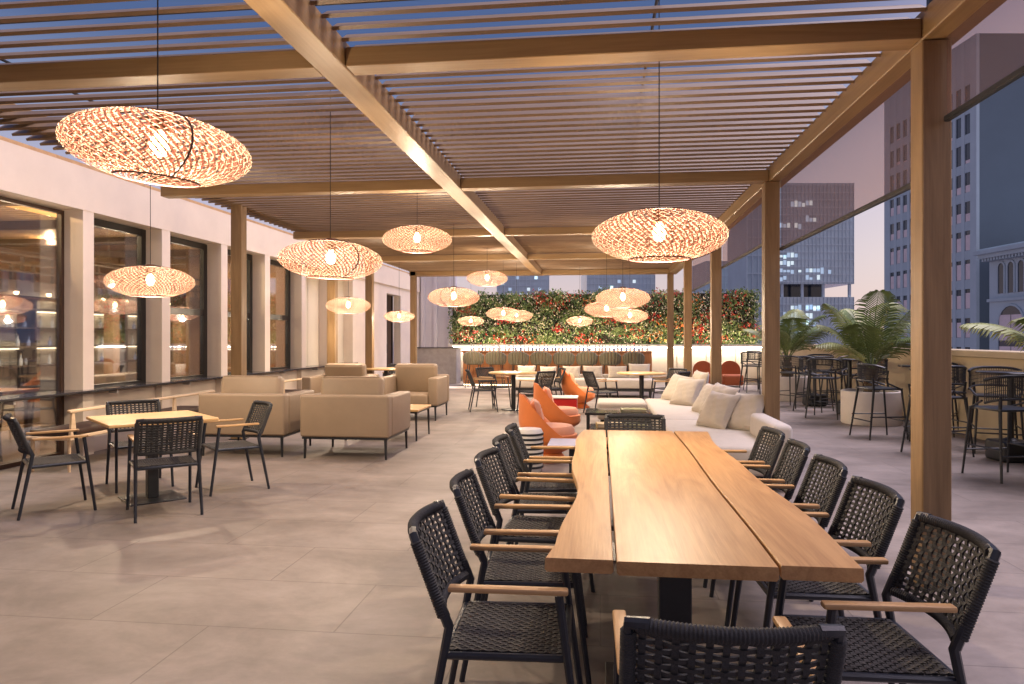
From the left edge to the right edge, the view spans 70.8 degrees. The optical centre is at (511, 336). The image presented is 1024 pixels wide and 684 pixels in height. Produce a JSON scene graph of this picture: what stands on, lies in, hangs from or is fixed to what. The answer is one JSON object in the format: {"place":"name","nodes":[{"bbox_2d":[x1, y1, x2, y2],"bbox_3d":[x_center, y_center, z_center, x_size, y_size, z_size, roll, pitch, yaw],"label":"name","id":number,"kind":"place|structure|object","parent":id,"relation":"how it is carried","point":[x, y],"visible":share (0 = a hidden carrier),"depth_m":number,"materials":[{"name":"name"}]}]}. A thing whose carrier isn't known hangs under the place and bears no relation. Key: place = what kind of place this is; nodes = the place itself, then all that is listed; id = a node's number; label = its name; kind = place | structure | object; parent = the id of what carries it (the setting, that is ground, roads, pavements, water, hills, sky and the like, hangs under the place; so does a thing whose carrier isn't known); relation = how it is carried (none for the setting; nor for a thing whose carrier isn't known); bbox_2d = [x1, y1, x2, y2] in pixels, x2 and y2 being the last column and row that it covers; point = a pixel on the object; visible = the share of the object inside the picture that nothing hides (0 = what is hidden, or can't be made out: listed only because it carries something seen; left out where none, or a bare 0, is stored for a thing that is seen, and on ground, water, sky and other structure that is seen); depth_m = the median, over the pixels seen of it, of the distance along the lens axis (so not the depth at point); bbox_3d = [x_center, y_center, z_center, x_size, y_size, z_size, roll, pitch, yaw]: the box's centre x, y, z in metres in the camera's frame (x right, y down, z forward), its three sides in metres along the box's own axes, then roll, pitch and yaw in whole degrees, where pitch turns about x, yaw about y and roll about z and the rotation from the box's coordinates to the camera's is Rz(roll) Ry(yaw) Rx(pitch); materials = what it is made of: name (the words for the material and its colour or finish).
{"place":"outdoors","nodes":[
{"label":"outdoors","id":0,"kind":"place"},
{"bbox_2d":[0,380,1023,683],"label":"terrace floor","id":1,"kind":"structure","parent":0,"point":[304,570],"depth_m":4.51,"materials":[{"name":"tile"}]},
{"bbox_2d":[3,413,96,520],"bbox_3d":[-3.877,1.043,6.024,0.630,0.817,0.507,0,0,-39],"label":"dining armchair","id":2,"kind":"object","parent":1,"relation":"on","point":[24,446],"visible":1,"depth_m":5.97,"materials":[{"name":"black metal"}]},
{"bbox_2d":[26,390,214,472],"bbox_3d":[-4.772,1.113,9.099,0.550,0.675,2.900,0,0,7],"label":"wooden bench","id":3,"kind":"object","parent":1,"relation":"on","point":[90,428],"visible":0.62,"depth_m":7.98,"materials":[{"name":"brown wood"}]},
{"bbox_2d":[105,399,173,492],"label":"dining armchair","id":4,"kind":"object","parent":1,"relation":"on","point":[116,444],"visible":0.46,"depth_m":7.13,"materials":[{"name":"black wicker"}]},
{"bbox_2d":[86,410,218,506],"bbox_3d":[-3.235,1.085,6.473,0.880,0.730,0.880,0,0,-41],"label":"square table","id":5,"kind":"object","parent":1,"relation":"on","point":[152,494],"visible":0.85,"depth_m":6.44,"materials":[{"name":"brown wood"}]},
{"bbox_2d":[126,416,203,522],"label":"dining armchair","id":6,"kind":"object","parent":1,"relation":"on","point":[137,464],"visible":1,"depth_m":5.77,"materials":[{"name":"black wicker"}]},
{"bbox_2d":[0,136,419,469],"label":"restaurant building","id":7,"kind":"structure","parent":1,"relation":"on","point":[76,332],"depth_m":9.94,"materials":[{"name":"paint"}]},
{"bbox_2d":[0,196,63,469],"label":"window","id":8,"kind":"structure","parent":7,"relation":"in","point":[31,244],"depth_m":8.33,"materials":[{"name":"clear glass"}]},
{"bbox_2d":[94,218,145,386],"bbox_3d":[-5.388,-0.435,9.679,0.065,2.210,1.392,0,0,7],"label":"window","id":9,"kind":"structure","parent":7,"relation":"in","point":[119,318],"depth_m":9.82,"materials":[{"name":"clear glass"}]},
{"bbox_2d":[170,236,206,378],"bbox_3d":[-5.191,-0.435,11.282,0.065,2.210,1.422,0,0,7],"label":"window","id":10,"kind":"structure","parent":7,"relation":"in","point":[188,310],"depth_m":11.52,"materials":[{"name":"clear glass"}]},
{"bbox_2d":[227,249,252,373],"bbox_3d":[-4.996,-0.435,12.870,0.065,2.210,1.362,0,0,7],"label":"window","id":11,"kind":"structure","parent":7,"relation":"in","point":[249,257],"depth_m":13.43,"materials":[{"name":"black glass"}]},
{"bbox_2d":[270,259,289,369],"bbox_3d":[-4.798,-0.435,14.483,0.065,2.210,1.452,0,0,7],"label":"window","id":12,"kind":"structure","parent":7,"relation":"in","point":[279,275],"depth_m":14.77,"materials":[{"name":"clear glass"}]},
{"bbox_2d":[387,295,392,374],"bbox_3d":[-3.866,0.075,22.086,0.123,2.750,1.460,0,0,7],"label":"door","id":13,"kind":"structure","parent":7,"relation":"in","point":[389,298],"depth_m":22.53,"materials":[{"name":"glass"}]},
{"bbox_2d":[420,276,456,346],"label":"end wall","id":14,"kind":"structure","parent":7,"relation":"attached to","point":[434,324],"depth_m":25.08,"materials":[{"name":"paint"}]},
{"bbox_2d":[195,400,272,496],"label":"dining armchair","id":15,"kind":"object","parent":1,"relation":"on","point":[217,446],"visible":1,"depth_m":6.93,"materials":[{"name":"black metal"}]},
{"bbox_2d":[199,375,313,456],"bbox_3d":[-3.232,0.966,9.207,1.090,0.968,1.010,0,0,5],"label":"lounge armchair","id":16,"kind":"object","parent":1,"relation":"on","point":[236,396],"visible":0.69,"depth_m":8.74,"materials":[{"name":"beige leather"}]},
{"bbox_2d":[302,363,379,393],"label":"lounge armchair","id":17,"kind":"object","parent":1,"relation":"on","point":[314,383],"visible":0.32,"depth_m":13.14,"materials":[{"name":"beige leather"}]},
{"bbox_2d":[300,376,409,459],"bbox_3d":[-1.927,0.966,9.007,1.090,0.968,1.010,0,0,7],"label":"lounge armchair","id":18,"kind":"object","parent":1,"relation":"on","point":[352,407],"visible":1,"depth_m":8.54,"materials":[{"name":"fabric"}]},
{"bbox_2d":[382,363,448,420],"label":"lounge armchair","id":19,"kind":"object","parent":1,"relation":"on","point":[424,383],"visible":0.69,"depth_m":13.04,"materials":[{"name":"beige leather"}]},
{"bbox_2d":[417,347,461,383],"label":"stone block","id":20,"kind":"structure","parent":1,"relation":"on","point":[446,360],"depth_m":22.39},
{"bbox_2d":[465,369,497,411],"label":"dining armchair","id":21,"kind":"object","parent":1,"relation":"on","point":[472,383],"visible":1,"depth_m":13.97,"materials":[{"name":"black wicker"}]},
{"bbox_2d":[475,367,510,408],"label":"dining armchair","id":22,"kind":"object","parent":1,"relation":"on","point":[478,370],"visible":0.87,"depth_m":14.97,"materials":[{"name":"black wicker"}]},
{"bbox_2d":[408,499,582,683],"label":"dining armchair","id":23,"kind":"object","parent":1,"relation":"on","point":[543,632],"visible":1,"depth_m":2.54,"materials":[{"name":"metal"}]},
{"bbox_2d":[0,0,1006,592],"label":"pergola","id":24,"kind":"object","parent":1,"relation":"on","point":[548,184],"visible":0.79,"depth_m":5.73,"materials":[{"name":"brown wood"}]},
{"bbox_2d":[103,160,194,297],"bbox_3d":[-3.748,-1.284,7.462,0.853,1.731,0.853,0,0,-23],"label":"pendant lamp","id":25,"kind":"object","parent":24,"relation":"hanging from","point":[150,271],"visible":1,"depth_m":7.29,"materials":[{"name":"brown"}]},
{"bbox_2d":[55,0,251,187],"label":"pendant lamp","id":26,"kind":"object","parent":24,"relation":"hanging from","point":[160,125],"visible":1,"depth_m":3.03,"materials":[{"name":"wicker"}]},
{"bbox_2d":[277,82,382,279],"bbox_3d":[-1.488,-1.319,5.992,0.853,1.660,0.853,2,1,17],"label":"pendant lamp","id":27,"kind":"object","parent":24,"relation":"hanging from","point":[331,248],"visible":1,"depth_m":5.80,"materials":[{"name":"brown"}]},
{"bbox_2d":[326,296,370,313],"bbox_3d":[-2.977,-1.289,13.090,0.803,1.722,0.803,0,0,-13],"label":"pendant lamp","id":28,"kind":"object","parent":24,"relation":"hanging from","point":[347,299],"visible":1,"depth_m":12.90,"materials":[{"name":"brown"}]},
{"bbox_2d":[382,224,451,253],"bbox_3d":[-1.168,-1.599,8.868,0.853,1.101,0.853,0,0,27],"label":"pendant lamp","id":29,"kind":"object","parent":24,"relation":"hanging from","point":[417,233],"visible":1,"depth_m":8.67,"materials":[{"name":"brown"}]},
{"bbox_2d":[428,286,479,306],"bbox_3d":[-0.952,-1.324,11.774,0.853,1.651,0.853,0,0,-3],"label":"pendant lamp","id":30,"kind":"object","parent":24,"relation":"hanging from","point":[453,298],"visible":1,"depth_m":11.54,"materials":[{"name":"brown"}]},
{"bbox_2d":[467,270,507,286],"bbox_3d":[-0.515,-1.604,14.924,0.853,1.091,0.853,0,0,-43],"label":"pendant lamp","id":31,"kind":"object","parent":24,"relation":"hanging from","point":[488,274],"visible":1,"depth_m":14.69,"materials":[{"name":"brown"}]},
{"bbox_2d":[486,306,520,319],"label":"pendant lamp","id":32,"kind":"object","parent":24,"relation":"hanging from","point":[503,309],"visible":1,"depth_m":16.75,"materials":[{"name":"brown"}]},
{"bbox_2d":[584,242,628,316],"bbox_3d":[1.831,-1.269,13.931,0.853,1.761,0.853,0,0,-13],"label":"pendant lamp","id":33,"kind":"object","parent":24,"relation":"hanging from","point":[598,310],"visible":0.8,"depth_m":13.77,"materials":[{"name":"brown"}]},
{"bbox_2d":[596,287,649,307],"bbox_3d":[1.744,-1.304,11.332,0.853,1.691,0.853,0,0,27],"label":"pendant lamp","id":34,"kind":"object","parent":24,"relation":"hanging from","point":[622,297],"visible":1,"depth_m":11.11,"materials":[{"name":"brown"}]},
{"bbox_2d":[592,0,728,262],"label":"pendant lamp","id":35,"kind":"object","parent":24,"relation":"hanging from","point":[658,217],"visible":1,"depth_m":4.37,"materials":[{"name":"brown"}]},
{"bbox_2d":[780,182,910,249],"bbox_3d":[2.709,-1.321,6.065,0.036,0.761,3.550,0,0,7],"label":"roller screen","id":36,"kind":"object","parent":24,"relation":"attached to","point":[891,195],"visible":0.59,"depth_m":5.52,"materials":[{"name":"fabric"}]},
{"bbox_2d":[944,65,1023,121],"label":"roller screen","id":37,"kind":"object","parent":24,"relation":"attached to","point":[1009,79],"visible":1,"depth_m":3.64,"materials":[{"name":"fabric"}]},
{"bbox_2d":[488,371,536,410],"bbox_3d":[0.029,1.074,14.353,1.000,0.752,1.000,0,0,7],"label":"round table","id":38,"kind":"object","parent":1,"relation":"on","point":[513,374],"visible":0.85,"depth_m":14.31,"materials":[{"name":"brown wood"}]},
{"bbox_2d":[449,468,591,683],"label":"dining armchair","id":39,"kind":"object","parent":1,"relation":"on","point":[506,568],"visible":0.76,"depth_m":3.15,"materials":[{"name":"black wicker"}]},
{"bbox_2d":[514,427,543,472],"bbox_3d":[0.180,1.216,7.786,0.327,0.468,0.327,0,0,7],"label":"striped stool","id":40,"kind":"object","parent":1,"relation":"on","point":[532,436],"visible":0.48,"depth_m":7.65,"materials":[{"name":"fabric"}]},
{"bbox_2d":[474,447,594,625],"bbox_3d":[0.117,1.043,3.917,0.630,0.817,0.507,0,0,11],"label":"dining armchair","id":41,"kind":"object","parent":1,"relation":"on","point":[494,497],"visible":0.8,"depth_m":3.97,"materials":[{"name":"black wicker"}]},
{"bbox_2d":[492,433,576,544],"bbox_3d":[0.192,1.043,4.529,0.630,0.817,0.507,0,0,5],"label":"dining armchair","id":42,"kind":"object","parent":1,"relation":"on","point":[500,444],"visible":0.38,"depth_m":4.64,"materials":[{"name":"black wicker"}]},
{"bbox_2d":[516,371,555,412],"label":"dining armchair","id":43,"kind":"object","parent":1,"relation":"on","point":[543,379],"visible":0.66,"depth_m":13.56,"materials":[{"name":"black wicker"}]},
{"bbox_2d":[505,423,576,544],"bbox_3d":[0.265,1.043,5.124,0.630,0.817,0.507,0,0,3],"label":"dining armchair","id":44,"kind":"object","parent":1,"relation":"on","point":[512,430],"visible":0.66,"depth_m":4.95,"materials":[{"name":"black wicker"}]},
{"bbox_2d":[519,393,576,455],"bbox_3d":[0.425,1.055,8.512,0.695,0.790,0.690,0,0,1],"label":"swivel chair","id":45,"kind":"object","parent":1,"relation":"on","point":[531,414],"visible":0.7,"depth_m":8.30,"materials":[{"name":"orange fabric"}]},
{"bbox_2d":[449,386,656,389],"bbox_3d":[0.791,1.448,20.396,7.800,0.004,0.880,0,0,7],"label":"bar step","id":46,"kind":"object","parent":1,"relation":"on","point":[459,387],"depth_m":20.61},
{"bbox_2d":[463,351,483,387],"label":"bar stool","id":47,"kind":"object","parent":46,"relation":"on","point":[472,358],"visible":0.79,"depth_m":20.34,"materials":[{"name":"green fabric"}]},
{"bbox_2d":[485,351,506,385],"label":"bar stool","id":48,"kind":"object","parent":46,"relation":"on","point":[490,358],"visible":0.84,"depth_m":20.27,"materials":[{"name":"green fabric"}]},
{"bbox_2d":[507,351,528,387],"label":"bar stool","id":49,"kind":"object","parent":46,"relation":"on","point":[517,358],"visible":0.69,"depth_m":20.17,"materials":[{"name":"green fabric"}]},
{"bbox_2d":[530,351,551,371],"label":"bar stool","id":50,"kind":"object","parent":46,"relation":"on","point":[540,358],"visible":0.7,"depth_m":20.09,"materials":[{"name":"green fabric"}]},
{"bbox_2d":[553,351,574,371],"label":"bar stool","id":51,"kind":"object","parent":46,"relation":"on","point":[563,358],"visible":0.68,"depth_m":20.01,"materials":[{"name":"green fabric"}]},
{"bbox_2d":[576,351,597,373],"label":"bar stool","id":52,"kind":"object","parent":46,"relation":"on","point":[582,358],"visible":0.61,"depth_m":19.94,"materials":[{"name":"green fabric"}]},
{"bbox_2d":[461,349,651,385],"bbox_3d":[1.380,0.915,21.895,5.523,1.070,2.200,0,0,7],"label":"bench","id":53,"kind":"object","parent":1,"relation":"on","point":[507,366],"visible":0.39,"depth_m":21.05,"materials":[{"name":"brown"}]},
{"bbox_2d":[533,383,580,426],"bbox_3d":[0.661,1.055,10.599,0.695,0.790,0.690,0,0,-1],"label":"swivel chair","id":54,"kind":"object","parent":1,"relation":"on","point":[552,411],"visible":0.76,"depth_m":10.33,"materials":[{"name":"orange fabric"}]},
{"bbox_2d":[547,438,576,492],"bbox_3d":[0.565,1.215,6.731,0.440,0.470,0.440,0,0,7],"label":"side table","id":55,"kind":"object","parent":1,"relation":"on","point":[561,442],"visible":0.36,"depth_m":6.70,"materials":[{"name":"white metal"}]},
{"bbox_2d":[552,395,577,408],"bbox_3d":[0.920,1.232,12.582,0.470,0.395,0.470,0,0,7],"label":"side table","id":56,"kind":"object","parent":1,"relation":"on","point":[566,400],"visible":0.48,"depth_m":12.36,"materials":[{"name":"red paint"}]},
{"bbox_2d":[561,370,594,408],"bbox_3d":[1.364,1.055,14.845,0.695,0.790,0.690,0,0,5],"label":"swivel chair","id":57,"kind":"object","parent":1,"relation":"on","point":[570,385],"visible":0.78,"depth_m":14.60,"materials":[{"name":"orange fabric"}]},
{"bbox_2d":[516,374,655,397],"bbox_3d":[1.743,1.190,17.679,3.450,0.520,0.920,0,0,7],"label":"bench sofa","id":58,"kind":"object","parent":1,"relation":"on","point":[627,384],"visible":0.37,"depth_m":17.18,"materials":[{"name":"beige fabric"}]},
{"bbox_2d":[582,370,618,412],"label":"dining armchair","id":59,"kind":"object","parent":1,"relation":"on","point":[589,378],"visible":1,"depth_m":13.48,"materials":[{"name":"black wicker"}]},
{"bbox_2d":[448,344,761,381],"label":"planter wall","id":60,"kind":"structure","parent":1,"relation":"on","point":[730,352],"depth_m":23.39,"materials":[{"name":"beige"}]},
{"bbox_2d":[585,408,652,429],"bbox_3d":[1.608,1.270,10.633,1.040,0.360,0.660,0,0,7],"label":"table","id":61,"kind":"object","parent":1,"relation":"on","point":[595,411],"visible":0.37,"depth_m":10.39,"materials":[{"name":"stone"}]},
{"bbox_2d":[604,414,665,475],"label":"dining armchair","id":62,"kind":"object","parent":1,"relation":"on","point":[661,424],"visible":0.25,"depth_m":5.93,"materials":[{"name":"black wicker"}]},
{"bbox_2d":[597,398,791,483],"bbox_3d":[2.037,1.110,9.447,1.840,0.580,5.350,0,0,7],"label":"corner sofa","id":63,"kind":"object","parent":1,"relation":"on","point":[681,417],"visible":0.34,"depth_m":7.93,"materials":[{"name":"beige fabric"}]},
{"bbox_2d":[669,378,704,405],"bbox_3d":[2.656,0.836,10.937,0.292,0.419,0.522,0,0,-35],"label":"cushion","id":64,"kind":"object","parent":63,"relation":"on","point":[686,391],"visible":0.94,"depth_m":10.85,"materials":[{"name":"fabric"}]},
{"bbox_2d":[696,390,740,428],"bbox_3d":[2.360,0.840,8.252,0.288,0.425,0.474,0,0,-29],"label":"cushion","id":65,"kind":"object","parent":63,"relation":"on","point":[717,410],"visible":0.99,"depth_m":8.16,"materials":[{"name":"fabric"}]},
{"bbox_2d":[727,392,763,430],"bbox_3d":[2.613,0.836,8.040,0.292,0.423,0.465,0,0,-33],"label":"cushion","id":66,"kind":"object","parent":63,"relation":"on","point":[746,406],"visible":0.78,"depth_m":7.96,"materials":[{"name":"fabric"}]},
{"bbox_2d":[545,430,863,683],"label":"dining table","id":67,"kind":"object","parent":1,"relation":"on","point":[687,506],"visible":1,"depth_m":2.89,"materials":[{"name":"brown wood"}]},
{"bbox_2d":[612,610,847,683],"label":"dining armchair","id":68,"kind":"object","parent":1,"relation":"on","point":[823,665],"visible":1,"depth_m":1.61,"materials":[{"name":"black wicker"}]},
{"bbox_2d":[722,361,743,385],"bbox_3d":[6.406,1.065,20.991,0.580,0.730,0.630,0,0,7],"label":"arch chair","id":69,"kind":"object","parent":1,"relation":"on","point":[731,372],"visible":0.77,"depth_m":20.93,"materials":[{"name":"orange fabric"}]},
{"bbox_2d":[738,352,761,394],"bbox_3d":[6.124,0.913,18.290,0.601,1.077,0.583,0,0,37],"label":"stool","id":70,"kind":"object","parent":1,"relation":"on","point":[743,356],"visible":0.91,"depth_m":18.13,"materials":[{"name":"black metal"}]},
{"bbox_2d":[722,426,784,483],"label":"dining armchair","id":71,"kind":"object","parent":1,"relation":"on","point":[778,439],"visible":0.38,"depth_m":4.99,"materials":[{"name":"black wicker"}]},
{"bbox_2d":[703,438,809,587],"bbox_3d":[1.458,1.043,4.353,0.630,0.817,0.507,0,0,10],"label":"dining armchair","id":72,"kind":"object","parent":1,"relation":"on","point":[798,464],"visible":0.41,"depth_m":4.38,"materials":[{"name":"black wicker"}]},
{"bbox_2d":[709,454,847,626],"bbox_3d":[1.383,1.043,3.739,0.630,0.817,0.507,0,0,7],"label":"dining armchair","id":73,"kind":"object","parent":1,"relation":"on","point":[833,491],"visible":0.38,"depth_m":3.75,"materials":[{"name":"black wicker"}]},
{"bbox_2d":[780,375,807,401],"bbox_3d":[6.356,1.175,16.649,1.000,0.550,1.000,0,0,7],"label":"planter","id":74,"kind":"object","parent":1,"relation":"on","point":[784,383],"visible":0.31,"depth_m":16.18,"materials":[{"name":"concrete"}]},
{"bbox_2d":[742,309,832,376],"bbox_3d":[6.386,0.142,16.721,1.930,1.627,2.326,0,0,7],"label":"palm tree","id":75,"kind":"object","parent":74,"relation":"in","point":[788,342],"visible":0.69,"depth_m":16.42,"materials":[{"name":"green plant"}]},
{"bbox_2d":[780,355,812,408],"bbox_3d":[5.809,0.913,14.903,0.583,1.077,0.601,0,0,-33],"label":"stool","id":76,"kind":"object","parent":1,"relation":"on","point":[782,358],"visible":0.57,"depth_m":14.73,"materials":[{"name":"black metal"}]},
{"bbox_2d":[793,356,833,412],"bbox_3d":[5.917,0.913,14.134,0.601,1.077,0.583,0,0,-43],"label":"stool","id":77,"kind":"object","parent":1,"relation":"on","point":[801,364],"visible":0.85,"depth_m":14.12,"materials":[{"name":"black metal"}]},
{"bbox_2d":[730,475,904,683],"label":"dining armchair","id":78,"kind":"object","parent":1,"relation":"on","point":[885,529],"visible":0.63,"depth_m":3.00,"materials":[{"name":"black wicker"}]},
{"bbox_2d":[805,358,842,419],"bbox_3d":[5.641,0.913,12.959,0.601,1.077,0.583,0,0,37],"label":"stool","id":79,"kind":"object","parent":1,"relation":"on","point":[816,364],"visible":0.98,"depth_m":12.80,"materials":[{"name":"black metal"}]},
{"bbox_2d":[841,389,902,426],"bbox_3d":[6.040,1.175,12.104,0.940,0.550,0.940,0,0,7],"label":"planter","id":80,"kind":"object","parent":1,"relation":"on","point":[894,406],"visible":0.78,"depth_m":11.72,"materials":[{"name":"concrete"}]},
{"bbox_2d":[811,289,910,391],"bbox_3d":[6.118,0.090,12.220,1.746,1.730,2.198,0,0,31],"label":"palm tree","id":81,"kind":"object","parent":80,"relation":"in","point":[865,337],"visible":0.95,"depth_m":11.92,"materials":[{"name":"green plant"}]},
{"bbox_2d":[849,363,908,439],"bbox_3d":[5.285,0.913,10.383,0.583,1.077,0.601,0,0,-3],"label":"stool","id":82,"kind":"object","parent":1,"relation":"on","point":[866,367],"visible":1,"depth_m":10.22,"materials":[{"name":"black metal"}]},
{"bbox_2d":[766,511,1000,683],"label":"dining armchair","id":83,"kind":"object","parent":1,"relation":"on","point":[888,649],"visible":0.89,"depth_m":2.36,"materials":[{"name":"black wicker"}]},
{"bbox_2d":[780,344,1023,439],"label":"parapet","id":84,"kind":"structure","parent":1,"relation":"on","point":[899,377],"depth_m":10.59,"materials":[{"name":"concrete"}]},
{"bbox_2d":[900,368,974,456],"bbox_3d":[5.241,0.913,8.877,0.583,1.077,0.601,0,0,-13],"label":"stool","id":85,"kind":"object","parent":1,"relation":"on","point":[960,396],"visible":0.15,"depth_m":8.86,"materials":[{"name":"black metal"}]},
{"bbox_2d":[909,365,973,446],"bbox_3d":[5.777,0.913,9.718,0.601,1.077,0.583,0,0,2],"label":"stool","id":86,"kind":"object","parent":1,"relation":"on","point":[960,377],"visible":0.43,"depth_m":9.49,"materials":[{"name":"black metal"}]},
{"bbox_2d":[961,375,1023,483],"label":"stool","id":87,"kind":"object","parent":1,"relation":"on","point":[999,408],"visible":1,"depth_m":7.23,"materials":[{"name":"black metal"}]},
{"bbox_2d":[967,366,1023,453],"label":"stool","id":88,"kind":"object","parent":1,"relation":"on","point":[976,396],"visible":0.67,"depth_m":9.19,"materials":[{"name":"black metal"}]},
{"bbox_2d":[975,370,1023,462],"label":"table","id":89,"kind":"object","parent":1,"relation":"on","point":[1016,450],"visible":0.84,"depth_m":8.41,"materials":[{"name":"metal"}]},
{"bbox_2d":[0,0,1023,340],"label":"sky","id":90,"kind":"structure","parent":0,"point":[857,157],"materials":[{"name":"purple"}]},
{"bbox_2d":[447,285,760,343],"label":"green wall","id":91,"kind":"structure","parent":0,"point":[551,313],"depth_m":23.81,"materials":[{"name":"plant"}]},
{"bbox_2d":[780,183,853,344],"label":"glass tower","id":92,"kind":"structure","parent":0,"point":[812,268],"depth_m":150.00,"materials":[{"name":"blue"}]},
{"bbox_2d":[884,33,1023,349],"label":"office tower","id":93,"kind":"structure","parent":0,"point":[988,172],"depth_m":80.67,"materials":[{"name":"blue stone"}]},
{"bbox_2d":[897,117,910,336],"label":"far window","id":94,"kind":"structure","parent":93,"relation":"in","point":[905,121],"depth_m":94.63,"materials":[{"name":"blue glass"}]},
{"bbox_2d":[973,241,1023,350],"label":"classical building","id":95,"kind":"structure","parent":0,"point":[1005,300],"depth_m":72.65,"materials":[{"name":"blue stone"}]},
{"bbox_2d":[996,261,1005,293],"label":"window","id":96,"kind":"structure","parent":95,"relation":"in","point":[1000,268],"depth_m":73.59,"materials":[{"name":"grey glass"}]},
{"bbox_2d":[997,304,1023,350],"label":"window","id":97,"kind":"structure","parent":95,"relation":"in","point":[1009,312],"depth_m":72.31,"materials":[{"name":"blue glass"}]},
{"bbox_2d":[1006,260,1015,292],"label":"window","id":98,"kind":"structure","parent":95,"relation":"in","point":[1010,266],"depth_m":72.12,"materials":[{"name":"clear glass"}]},
{"bbox_3d":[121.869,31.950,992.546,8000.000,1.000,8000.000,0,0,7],"label":"city ground","id":99,"kind":"structure","parent":0,"visible":0},
{"bbox_2d":[497,275,548,294],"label":"corner tower","id":100,"kind":"structure","parent":99,"relation":"on","point":[525,284],"depth_m":170.00,"materials":[{"name":"blue glass"}]},
{"bbox_2d":[581,274,654,293],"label":"wide tower","id":101,"kind":"structure","parent":99,"relation":"on","point":[643,283],"depth_m":160.00,"materials":[{"name":"blue glass"}]},
{"bbox_2d":[692,261,726,292],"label":"stone tower","id":102,"kind":"structure","parent":99,"relation":"on","point":[700,273],"depth_m":182.33,"materials":[{"name":"blue"}]},
{"bbox_2d":[727,187,761,343],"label":"slim tower","id":103,"kind":"structure","parent":99,"relation":"on","point":[745,235],"depth_m":110.00,"materials":[{"name":"blue glass"}]},
{"bbox_3d":[5.684,1.200,6.909,0.900,0.500,0.900,0,0,7],"label":"planter","id":104,"kind":"object","parent":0,"visible":0},
{"bbox_2d":[959,317,1023,351],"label":"palm tree","id":105,"kind":"object","parent":104,"relation":"in","point":[1016,335],"visible":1,"depth_m":7.26,"materials":[{"name":"green plant"}]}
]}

